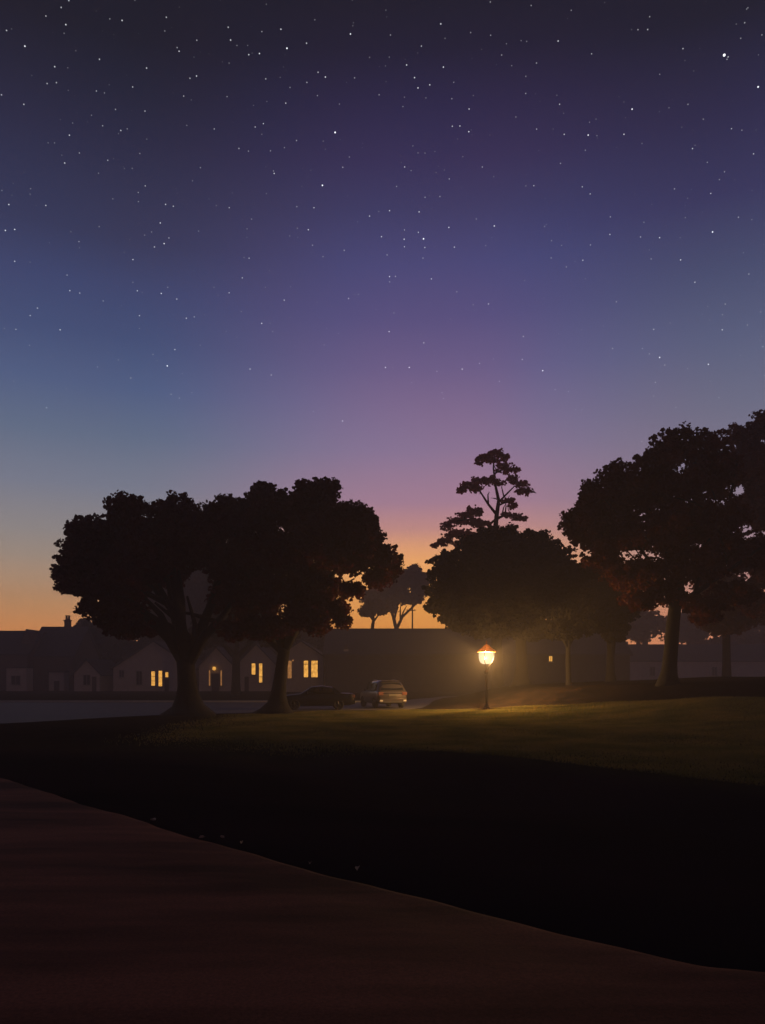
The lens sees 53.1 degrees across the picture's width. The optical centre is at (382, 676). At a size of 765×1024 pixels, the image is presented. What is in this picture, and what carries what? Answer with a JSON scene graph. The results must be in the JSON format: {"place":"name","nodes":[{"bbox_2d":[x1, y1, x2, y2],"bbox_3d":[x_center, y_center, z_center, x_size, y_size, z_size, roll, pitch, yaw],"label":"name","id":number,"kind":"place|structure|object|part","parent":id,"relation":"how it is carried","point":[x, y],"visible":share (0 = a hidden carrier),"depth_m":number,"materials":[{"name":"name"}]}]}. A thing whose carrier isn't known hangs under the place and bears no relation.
{"place":"outdoors","nodes":[
{"label":"outdoors","id":0,"kind":"place"},
{"bbox_2d":[0,700,360,700],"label":"pavement","id":1,"kind":"structure","parent":0,"point":[133,700],"depth_m":60.30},
{"bbox_2d":[0,696,456,722],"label":"road","id":2,"kind":"structure","parent":0,"point":[15,712],"depth_m":47.31,"materials":[{"name":"grey asphalt"}]},
{"bbox_2d":[286,686,355,709],"bbox_3d":[-3.965,1.252,46.130,4.570,1.435,2.100,0,0,-7],"label":"dark car","id":3,"kind":"object","parent":2,"relation":"on","point":[323,696],"visible":0.89,"depth_m":45.31,"materials":[{"name":"paint"}]},
{"bbox_3d":[-3.701,0.812,45.333,1.600,0.315,0.206,0,0,-7],"label":"side window","id":4,"kind":"part","parent":3,"relation":"part of","materials":[{"name":"black glass"}]},
{"bbox_2d":[360,679,406,707],"bbox_3d":[-0.026,1.066,49.368,2.240,1.812,4.705,0,0,-17],"label":"silver car","id":5,"kind":"object","parent":2,"relation":"on","point":[386,692],"visible":1,"depth_m":47.45,"materials":[{"name":"paint"}]},
{"bbox_3d":[-0.692,0.608,48.514,0.174,0.489,2.050,0,0,-17],"label":"side window","id":6,"kind":"part","parent":5,"relation":"part of","materials":[{"name":"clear glass"}]},
{"bbox_3d":[0.565,0.599,47.434,1.440,0.467,0.310,0,0,-17],"label":"rear window","id":7,"kind":"part","parent":5,"relation":"part of","materials":[{"name":"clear glass"}]},
{"bbox_2d":[0,676,764,971],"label":"ground","id":8,"kind":"structure","parent":0,"point":[667,866],"depth_m":12.74,"materials":[{"name":"green plant"}]},
{"bbox_2d":[0,629,46,690],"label":"brick house","id":9,"kind":"structure","parent":8,"relation":"on","point":[18,649],"depth_m":108.00,"materials":[{"name":"brick"}]},
{"bbox_2d":[10,675,20,685],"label":"window","id":10,"kind":"structure","parent":9,"relation":"in","point":[15,679],"depth_m":105.98,"materials":[{"name":"black glass"}]},
{"bbox_2d":[33,615,101,690],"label":"brick house","id":11,"kind":"structure","parent":8,"relation":"on","point":[61,655],"depth_m":110.61,"materials":[{"name":"brick"}]},
{"bbox_2d":[54,681,58,690],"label":"door","id":12,"kind":"structure","parent":11,"relation":"in","point":[56,683],"depth_m":108.34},
{"bbox_2d":[73,618,109,644],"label":"garden tree","id":13,"kind":"object","parent":8,"relation":"on","point":[99,637],"visible":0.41,"depth_m":120.24,"materials":[{"name":"green plant"}]},
{"bbox_2d":[70,659,114,690],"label":"gabled cottage","id":14,"kind":"structure","parent":8,"relation":"on","point":[92,674],"depth_m":104.00,"materials":[{"name":"stone"}]},
{"bbox_2d":[82,675,90,685],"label":"window","id":15,"kind":"structure","parent":14,"relation":"in","point":[86,678],"depth_m":103.99,"materials":[{"name":"black glass"}]},
{"bbox_2d":[92,677,95,690],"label":"door","id":16,"kind":"structure","parent":14,"relation":"in","point":[93,678],"depth_m":103.93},
{"bbox_2d":[102,586,168,663],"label":"garden tree","id":17,"kind":"object","parent":8,"relation":"on","point":[121,650],"visible":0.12,"depth_m":121.36,"materials":[{"name":"green plant"}]},
{"bbox_2d":[49,489,256,716],"bbox_3d":[-11.823,-3.735,38.817,11.001,11.846,8.956,0,0,0],"label":"broadleaf tree","id":18,"kind":"object","parent":8,"relation":"on","point":[123,560],"visible":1,"depth_m":37.00,"materials":[{"name":"red plant"}]},
{"bbox_2d":[110,640,200,690],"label":"gabled house","id":19,"kind":"structure","parent":8,"relation":"on","point":[151,665],"depth_m":105.00,"materials":[{"name":"paint"}]},
{"bbox_2d":[119,670,123,677],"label":"window","id":20,"kind":"structure","parent":19,"relation":"in","point":[121,672],"depth_m":104.98,"materials":[{"name":"black glass"}]},
{"bbox_2d":[135,671,142,685],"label":"window","id":21,"kind":"structure","parent":19,"relation":"in","point":[138,673],"depth_m":104.98,"materials":[{"name":"black glass"}]},
{"bbox_2d":[150,671,155,686],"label":"window","id":22,"kind":"structure","parent":19,"relation":"in","point":[153,673],"depth_m":104.98,"materials":[{"name":"yellow glass"}]},
{"bbox_2d":[158,670,162,686],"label":"window","id":23,"kind":"structure","parent":19,"relation":"in","point":[160,672],"depth_m":104.98,"materials":[{"name":"yellow glass"}]},
{"bbox_2d":[165,679,168,690],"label":"door","id":24,"kind":"structure","parent":19,"relation":"in","point":[166,680],"depth_m":104.93,"materials":[{"name":"black wood"}]},
{"bbox_2d":[0,701,360,701],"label":"kerb","id":25,"kind":"structure","parent":8,"relation":"on","point":[131,701],"depth_m":59.05,"materials":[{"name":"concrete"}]},
{"bbox_2d":[154,567,234,660],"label":"garden tree","id":26,"kind":"object","parent":8,"relation":"on","point":[195,589],"visible":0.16,"depth_m":118.64,"materials":[{"name":"green plant"}]},
{"bbox_2d":[196,647,231,690],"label":"gabled cottage","id":27,"kind":"structure","parent":8,"relation":"on","point":[214,666],"depth_m":105.00,"materials":[{"name":"paint"}]},
{"bbox_2d":[212,673,218,690],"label":"door","id":28,"kind":"structure","parent":27,"relation":"in","point":[215,676],"depth_m":104.93,"materials":[{"name":"brown wood"}]},
{"bbox_2d":[187,611,300,694],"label":"broadleaf tree","id":29,"kind":"object","parent":8,"relation":"on","point":[236,654],"visible":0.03,"depth_m":81.58,"materials":[{"name":"green plant"}]},
{"bbox_2d":[240,643,276,690],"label":"gabled cottage","id":30,"kind":"structure","parent":8,"relation":"on","point":[257,666],"depth_m":105.00,"materials":[{"name":"paint"}]},
{"bbox_2d":[245,677,248,690],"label":"door","id":31,"kind":"structure","parent":30,"relation":"in","point":[246,678],"depth_m":104.93,"materials":[{"name":"brown wood"}]},
{"bbox_2d":[250,663,256,675],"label":"window","id":32,"kind":"structure","parent":30,"relation":"in","point":[253,665],"depth_m":104.98,"materials":[{"name":"yellow glass"}]},
{"bbox_2d":[258,663,262,683],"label":"window","id":33,"kind":"structure","parent":30,"relation":"in","point":[260,664],"depth_m":104.98,"materials":[{"name":"yellow glass"}]},
{"bbox_2d":[276,640,324,691],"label":"gabled house","id":34,"kind":"structure","parent":8,"relation":"on","point":[306,667],"depth_m":100.00,"materials":[{"name":"paint"}]},
{"bbox_2d":[287,660,291,678],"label":"window","id":35,"kind":"structure","parent":34,"relation":"in","point":[289,672],"depth_m":99.98,"materials":[{"name":"brown glass"}]},
{"bbox_2d":[303,660,308,677],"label":"window","id":36,"kind":"structure","parent":34,"relation":"in","point":[305,662],"depth_m":99.98,"materials":[{"name":"yellow glass"}]},
{"bbox_2d":[311,660,317,677],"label":"window","id":37,"kind":"structure","parent":34,"relation":"in","point":[314,663],"depth_m":99.98,"materials":[{"name":"yellow glass"}]},
{"bbox_2d":[204,476,404,713],"bbox_3d":[-4.404,-4.385,40.937,11.115,13.332,7.441,0,0,0],"label":"broadleaf tree","id":38,"kind":"object","parent":8,"relation":"on","point":[311,546],"visible":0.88,"depth_m":38.98,"materials":[{"name":"red plant"}]},
{"bbox_2d":[357,598,389,627],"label":"tree","id":39,"kind":"object","parent":8,"relation":"on","point":[371,608],"visible":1,"depth_m":116.95,"materials":[{"name":"green plant"}]},
{"bbox_2d":[357,563,430,627],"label":"misty tree","id":40,"kind":"object","parent":8,"relation":"on","point":[412,577],"visible":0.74,"depth_m":136.66,"materials":[{"name":"green plant"}]},
{"bbox_2d":[407,605,415,627],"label":"utility pole","id":41,"kind":"object","parent":8,"relation":"on","point":[412,610],"visible":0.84,"depth_m":117.89,"materials":[{"name":"brown wood"}]},
{"bbox_2d":[322,628,632,692],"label":"hall","id":42,"kind":"structure","parent":8,"relation":"on","point":[424,660],"depth_m":95.00,"materials":[{"name":"stone"}]},
{"bbox_2d":[392,672,402,683],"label":"door","id":43,"kind":"structure","parent":42,"relation":"in","point":[395,675],"depth_m":94.91,"materials":[{"name":"brown"}]},
{"bbox_2d":[548,656,553,662],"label":"window","id":44,"kind":"structure","parent":42,"relation":"in","point":[550,658],"depth_m":94.93,"materials":[{"name":"yellow glass"}]},
{"bbox_2d":[430,447,535,688],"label":"layered tree","id":45,"kind":"object","parent":8,"relation":"on","point":[493,456],"visible":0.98,"depth_m":65.28,"materials":[{"name":"green plant"}]},
{"bbox_2d":[477,640,495,708],"bbox_3d":[6.147,-0.069,45.200,1.135,4.180,1.120,0,0,0],"label":"street lamp","id":46,"kind":"object","parent":8,"relation":"on","point":[486,648],"visible":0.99,"depth_m":45.09,"materials":[{"name":"black metal"}]},
{"bbox_2d":[421,522,577,686],"bbox_3d":[8.748,-5.004,53.965,11.945,11.582,9.084,0,0,0],"label":"broadleaf tree","id":47,"kind":"object","parent":8,"relation":"on","point":[487,579],"visible":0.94,"depth_m":51.84,"materials":[{"name":"green plant"}]},
{"bbox_2d":[530,555,608,684],"bbox_3d":[11.957,-3.462,48.896,4.828,8.368,4.064,0,0,-31],"label":"broadleaf tree","id":48,"kind":"object","parent":8,"relation":"on","point":[565,603],"visible":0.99,"depth_m":48.02,"materials":[{"name":"green plant"}]},
{"bbox_2d":[585,562,640,681],"bbox_3d":[15.662,-3.903,52.762,5.053,8.837,4.759,0,0,0],"label":"broadleaf tree","id":49,"kind":"object","parent":8,"relation":"on","point":[614,618],"visible":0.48,"depth_m":51.89,"materials":[{"name":"green plant"}]},
{"bbox_2d":[625,610,666,643],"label":"misty tree","id":50,"kind":"object","parent":8,"relation":"on","point":[647,625],"visible":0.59,"depth_m":155.69,"materials":[{"name":"green plant"}]},
{"bbox_2d":[557,421,764,686],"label":"broadleaf tree","id":51,"kind":"object","parent":8,"relation":"on","point":[604,523],"visible":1,"depth_m":38.44,"materials":[{"name":"green plant"}]},
{"bbox_2d":[660,612,711,643],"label":"misty tree","id":52,"kind":"object","parent":8,"relation":"on","point":[689,633],"visible":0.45,"depth_m":167.87,"materials":[{"name":"green plant"}]},
{"bbox_2d":[625,640,764,679],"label":"terrace","id":53,"kind":"structure","parent":8,"relation":"on","point":[696,660],"depth_m":140.00,"materials":[{"name":"stone"}]},
{"bbox_2d":[650,667,654,675],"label":"window","id":54,"kind":"structure","parent":53,"relation":"in","point":[652,669],"depth_m":140.00,"materials":[{"name":"black glass"}]},
{"bbox_2d":[712,667,716,675],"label":"window","id":55,"kind":"structure","parent":53,"relation":"in","point":[714,669],"depth_m":140.00,"materials":[{"name":"black glass"}]},
{"bbox_2d":[687,571,764,676],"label":"broadleaf tree","id":56,"kind":"object","parent":8,"relation":"on","point":[735,622],"visible":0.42,"depth_m":68.51,"materials":[{"name":"green plant"}]},
{"bbox_2d":[691,629,764,643],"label":"misty tree","id":57,"kind":"object","parent":8,"relation":"on","point":[754,637],"visible":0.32,"depth_m":161.32,"materials":[{"name":"green plant"}]},
{"bbox_2d":[721,409,764,618],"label":"broadleaf tree","id":58,"kind":"object","parent":8,"relation":"on","point":[747,437],"visible":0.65,"depth_m":51.80,"materials":[{"name":"green plant"}]},
{"bbox_2d":[0,778,764,1023],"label":"path","id":59,"kind":"structure","parent":0,"point":[106,917],"depth_m":5.46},
{"bbox_2d":[0,0,764,643],"label":"sky","id":60,"kind":"structure","parent":0,"point":[380,248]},
{"bbox_2d":[105,696,764,785],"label":"grass","id":61,"kind":"structure","parent":0,"point":[451,721],"depth_m":26.30,"materials":[{"name":"green plant"}]}
]}

